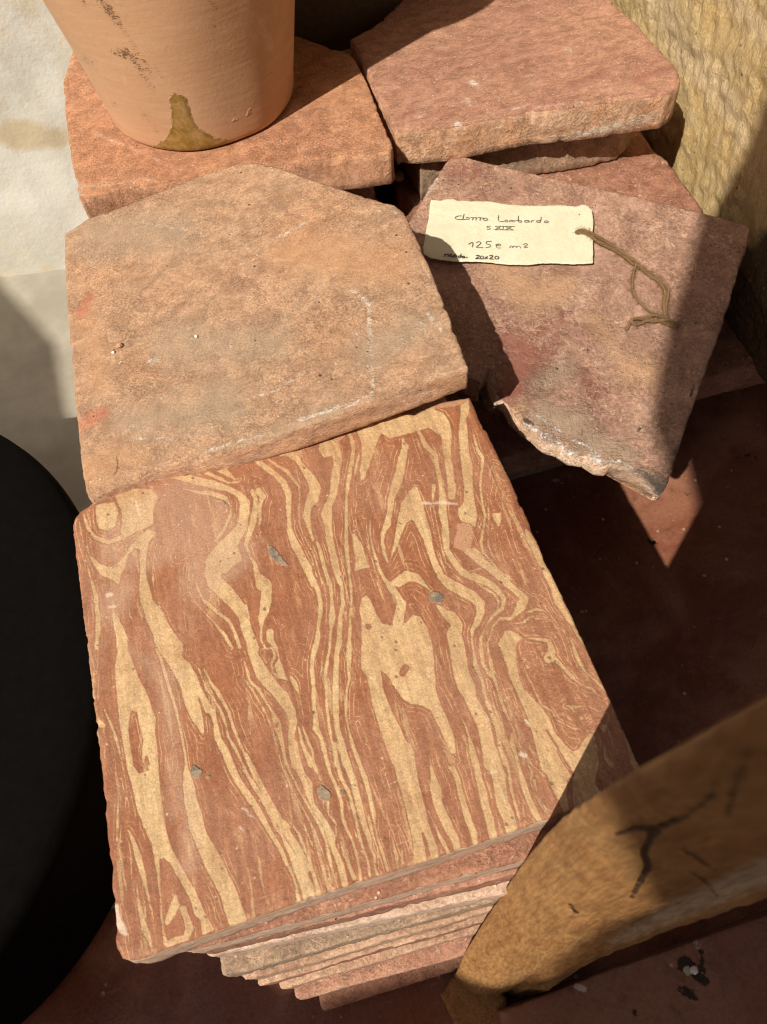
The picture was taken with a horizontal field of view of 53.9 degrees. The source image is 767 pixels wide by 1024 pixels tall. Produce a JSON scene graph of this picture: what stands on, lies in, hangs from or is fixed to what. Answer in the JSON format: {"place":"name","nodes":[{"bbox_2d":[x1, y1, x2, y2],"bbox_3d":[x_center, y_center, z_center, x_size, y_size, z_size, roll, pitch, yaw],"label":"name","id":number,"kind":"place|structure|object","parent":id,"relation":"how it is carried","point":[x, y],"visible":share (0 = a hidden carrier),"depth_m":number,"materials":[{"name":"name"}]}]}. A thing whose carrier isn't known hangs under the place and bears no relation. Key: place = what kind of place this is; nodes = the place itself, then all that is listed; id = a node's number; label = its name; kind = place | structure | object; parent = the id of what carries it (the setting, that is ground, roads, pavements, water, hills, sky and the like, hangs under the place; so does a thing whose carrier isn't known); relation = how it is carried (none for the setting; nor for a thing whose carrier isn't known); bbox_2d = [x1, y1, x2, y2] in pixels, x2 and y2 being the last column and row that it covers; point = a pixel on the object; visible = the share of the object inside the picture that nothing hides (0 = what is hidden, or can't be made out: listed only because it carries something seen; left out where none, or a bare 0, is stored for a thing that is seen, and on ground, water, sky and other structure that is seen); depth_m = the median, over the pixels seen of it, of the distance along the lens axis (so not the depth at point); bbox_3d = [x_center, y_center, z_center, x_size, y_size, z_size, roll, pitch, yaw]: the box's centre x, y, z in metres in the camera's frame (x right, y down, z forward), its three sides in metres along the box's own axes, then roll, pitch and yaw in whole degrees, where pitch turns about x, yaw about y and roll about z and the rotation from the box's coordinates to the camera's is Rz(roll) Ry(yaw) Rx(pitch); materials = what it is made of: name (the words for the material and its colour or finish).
{"place":"outdoors","nodes":[
{"label":"outdoors","id":0,"kind":"place"},
{"bbox_2d":[21,383,766,1023],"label":"floor","id":1,"kind":"structure","parent":0,"point":[687,591],"depth_m":0.58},
{"bbox_2d":[0,0,88,276],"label":"plaster wall","id":2,"kind":"structure","parent":1,"relation":"on","point":[42,212],"depth_m":0.72,"materials":[{"name":"white paint"}]},
{"bbox_2d":[0,269,115,910],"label":"plaster step","id":3,"kind":"object","parent":1,"relation":"on","point":[38,417],"visible":0.27,"depth_m":0.75,"materials":[{"name":"white paint"}]},
{"bbox_2d":[0,435,114,1023],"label":"black drum","id":4,"kind":"object","parent":3,"relation":"on","point":[57,898],"visible":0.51,"depth_m":0.43,"materials":[{"name":"rubber"}]},
{"bbox_2d":[294,0,402,204],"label":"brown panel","id":5,"kind":"object","parent":1,"relation":"on","point":[337,25],"depth_m":0.60,"materials":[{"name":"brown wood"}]},
{"bbox_2d":[319,957,461,1010],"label":"clay tile","id":6,"kind":"object","parent":1,"relation":"on","point":[342,997],"visible":0.06,"depth_m":0.45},
{"bbox_2d":[294,935,474,999],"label":"clay tile","id":7,"kind":"object","parent":6,"relation":"on","point":[447,951],"visible":0.06,"depth_m":0.43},
{"bbox_2d":[279,924,481,988],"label":"clay tile","id":8,"kind":"object","parent":7,"relation":"on","point":[372,959],"visible":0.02,"depth_m":0.41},
{"bbox_2d":[258,914,487,985],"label":"clay tile","id":9,"kind":"object","parent":8,"relation":"on","point":[428,935],"visible":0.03,"depth_m":0.40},
{"bbox_2d":[241,905,493,979],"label":"clay tile","id":10,"kind":"object","parent":9,"relation":"on","point":[325,956],"visible":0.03,"depth_m":0.37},
{"bbox_2d":[220,899,497,976],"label":"clay tile","id":11,"kind":"object","parent":10,"relation":"on","point":[247,963],"visible":0.04,"depth_m":0.35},
{"bbox_2d":[207,880,510,957],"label":"clay tile","id":12,"kind":"object","parent":11,"relation":"on","point":[496,891],"visible":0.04,"depth_m":0.34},
{"bbox_2d":[207,868,518,953],"bbox_3d":[-0.006,0.087,0.374,0.187,0.026,0.196,-12,59,-4],"label":"clay tile","id":13,"kind":"object","parent":12,"relation":"on","point":[476,883],"visible":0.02,"depth_m":0.32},
{"bbox_2d":[187,826,554,952],"bbox_3d":[-0.009,0.072,0.353,0.186,0.026,0.196,-13,59,-4],"label":"clay tile","id":14,"kind":"object","parent":13,"relation":"on","point":[503,857],"visible":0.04,"depth_m":0.29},
{"bbox_2d":[73,398,639,962],"bbox_3d":[-0.025,0.054,0.336,0.205,0.026,0.207,-16,59,-6],"label":"marbled tile","id":15,"kind":"object","parent":14,"relation":"on","point":[341,664],"visible":0.99,"depth_m":0.31,"materials":[{"name":"ceramic"}]},
{"bbox_2d":[440,976,506,1023],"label":"post foot","id":16,"kind":"object","parent":1,"relation":"on","point":[463,1004],"visible":0.76,"depth_m":0.45},
{"bbox_2d":[453,696,766,998],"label":"wooden post","id":17,"kind":"object","parent":16,"relation":"on","point":[672,839],"visible":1,"depth_m":0.19,"materials":[{"name":"brown wood"}]},
{"bbox_2d":[312,424,757,1017],"bbox_3d":[0.135,0.146,0.551,0.740,0.002,0.414,-16,59,-6],"label":"grit","id":18,"kind":"object","parent":1,"relation":"on","point":[688,632],"visible":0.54,"depth_m":0.58,"materials":[{"name":"ceramic"}]},
{"bbox_2d":[508,463,565,479],"bbox_3d":[0.121,-0.065,0.650,0.150,0.054,0.045,-16,59,-6],"label":"batten","id":19,"kind":"object","parent":1,"relation":"on","point":[517,475],"depth_m":0.66,"materials":[{"name":"brown wood"}]},
{"bbox_2d":[444,390,562,475],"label":"clay tile","id":20,"kind":"object","parent":19,"relation":"on","point":[516,452],"visible":0.05,"depth_m":0.58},
{"bbox_2d":[497,909,766,1023],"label":"worn board","id":21,"kind":"object","parent":1,"relation":"on","point":[726,983],"visible":1,"depth_m":0.43,"materials":[{"name":"brown wood"}]},
{"bbox_2d":[690,966,697,974],"bbox_3d":[0.177,0.262,0.431,0.005,0.003,0.005,-16,59,-6],"label":"clay crumb","id":22,"kind":"object","parent":21,"relation":"on","point":[694,970],"visible":1,"depth_m":0.43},
{"bbox_2d":[696,319,765,399],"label":"clay tile","id":23,"kind":"object","parent":1,"relation":"on","point":[731,366],"visible":0.06,"depth_m":0.62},
{"bbox_2d":[611,0,766,382],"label":"stone block","id":24,"kind":"structure","parent":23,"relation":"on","point":[707,142],"depth_m":0.55,"materials":[{"name":"beige stone"}]},
{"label":"clay tile","id":25,"kind":"object","parent":1,"relation":"on","visible":0},
{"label":"clay tile","id":26,"kind":"object","parent":25,"relation":"on","visible":0},
{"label":"clay tile","id":27,"kind":"object","parent":26,"relation":"on","visible":0},
{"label":"clay tile","id":28,"kind":"object","parent":27,"relation":"on","visible":0},
{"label":"clay tile","id":29,"kind":"object","parent":28,"relation":"on","visible":0},
{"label":"clay tile","id":30,"kind":"object","parent":29,"relation":"on","visible":0},
{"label":"clay tile","id":31,"kind":"object","parent":30,"relation":"on","visible":0},
{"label":"clay tile","id":32,"kind":"object","parent":31,"relation":"on","visible":0},
{"bbox_2d":[391,397,446,416],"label":"clay tile","id":33,"kind":"object","parent":32,"relation":"on","point":[420,408],"depth_m":0.42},
{"bbox_2d":[65,163,467,504],"bbox_3d":[-0.078,-0.118,0.418,0.197,0.043,0.212,-16,59,-6],"label":"beige tile","id":34,"kind":"object","parent":33,"relation":"on","point":[308,312],"visible":1,"depth_m":0.39,"materials":[{"name":"stone"}]},
{"bbox_2d":[116,342,122,347],"bbox_3d":[-0.142,-0.089,0.404,0.004,0.002,0.003,-16,59,-6],"label":"clay crumb","id":35,"kind":"object","parent":34,"relation":"on","point":[119,345],"visible":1,"depth_m":0.40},
{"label":"clay tile","id":36,"kind":"object","parent":1,"relation":"on","visible":0},
{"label":"clay tile","id":37,"kind":"object","parent":36,"relation":"on","visible":0},
{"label":"clay tile","id":38,"kind":"object","parent":37,"relation":"on","visible":0},
{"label":"clay tile","id":39,"kind":"object","parent":38,"relation":"on","visible":0},
{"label":"clay tile","id":40,"kind":"object","parent":39,"relation":"on","visible":0},
{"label":"clay tile","id":41,"kind":"object","parent":40,"relation":"on","visible":0},
{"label":"clay tile","id":42,"kind":"object","parent":41,"relation":"on","visible":0},
{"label":"clay tile","id":43,"kind":"object","parent":42,"relation":"on","visible":0},
{"bbox_2d":[344,187,373,199],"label":"clay tile","id":44,"kind":"object","parent":43,"relation":"on","point":[368,192],"visible":0.01,"depth_m":0.54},
{"bbox_2d":[63,36,394,217],"bbox_3d":[-0.129,-0.316,0.568,0.214,0.026,0.274,-16,59,-6],"label":"orange tile","id":45,"kind":"object","parent":44,"relation":"on","point":[326,127],"visible":0.45,"depth_m":0.51,"materials":[{"name":"stone"}]},
{"bbox_2d":[43,0,294,150],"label":"terracotta pot","id":46,"kind":"object","parent":45,"relation":"on","point":[185,75],"visible":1,"depth_m":0.46,"materials":[{"name":"terracotta clay"}]},
{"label":"clay tile","id":47,"kind":"object","parent":1,"relation":"on","visible":0},
{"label":"clay tile","id":48,"kind":"object","parent":47,"relation":"on","visible":0},
{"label":"clay tile","id":49,"kind":"object","parent":48,"relation":"on","visible":0},
{"bbox_2d":[392,190,396,206],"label":"clay tile","id":50,"kind":"object","parent":49,"relation":"on","point":[394,201],"depth_m":0.70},
{"bbox_2d":[394,171,404,181],"bbox_3d":[0.012,-0.256,0.575,0.008,0.007,0.009,-16,59,-6],"label":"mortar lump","id":51,"kind":"object","parent":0,"point":[399,176],"visible":0.92,"depth_m":0.57,"materials":[{"name":"brown"}]},
{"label":"clay tile","id":52,"kind":"object","parent":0,"visible":0},
{"bbox_2d":[392,131,702,221],"bbox_3d":[0.111,-0.268,0.594,0.210,0.027,0.267,-16,59,-6],"label":"reddish tile","id":53,"kind":"object","parent":52,"relation":"on","point":[638,167],"visible":0.15,"depth_m":0.57,"materials":[{"name":"stone"}]},
{"bbox_2d":[341,49,632,199],"bbox_3d":[0.072,-0.352,0.613,0.201,0.033,0.239,-16,59,-6],"label":"grey tile","id":54,"kind":"object","parent":53,"relation":"on","point":[548,157],"visible":0.06,"depth_m":0.56,"materials":[{"name":"stone"}]},
{"bbox_2d":[350,0,679,164],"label":"rose tile","id":55,"kind":"object","parent":54,"relation":"on","point":[446,80],"visible":0.98,"depth_m":0.53,"materials":[{"name":"stone"}]},
{"bbox_2d":[409,158,749,499],"bbox_3d":[0.107,-0.135,0.488,0.211,0.056,0.218,20,62,15],"label":"broken tile","id":56,"kind":"object","parent":53,"relation":"on","point":[564,366],"visible":0.94,"depth_m":0.47,"materials":[{"name":"stone"}]},
{"bbox_2d":[423,199,681,331],"bbox_3d":[0.113,-0.170,0.490,0.182,0.024,0.088,21,62,16],"label":"price tag","id":57,"kind":"object","parent":56,"relation":"on","point":[480,231],"visible":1,"depth_m":0.49,"materials":[{"name":"paper"}]}
]}

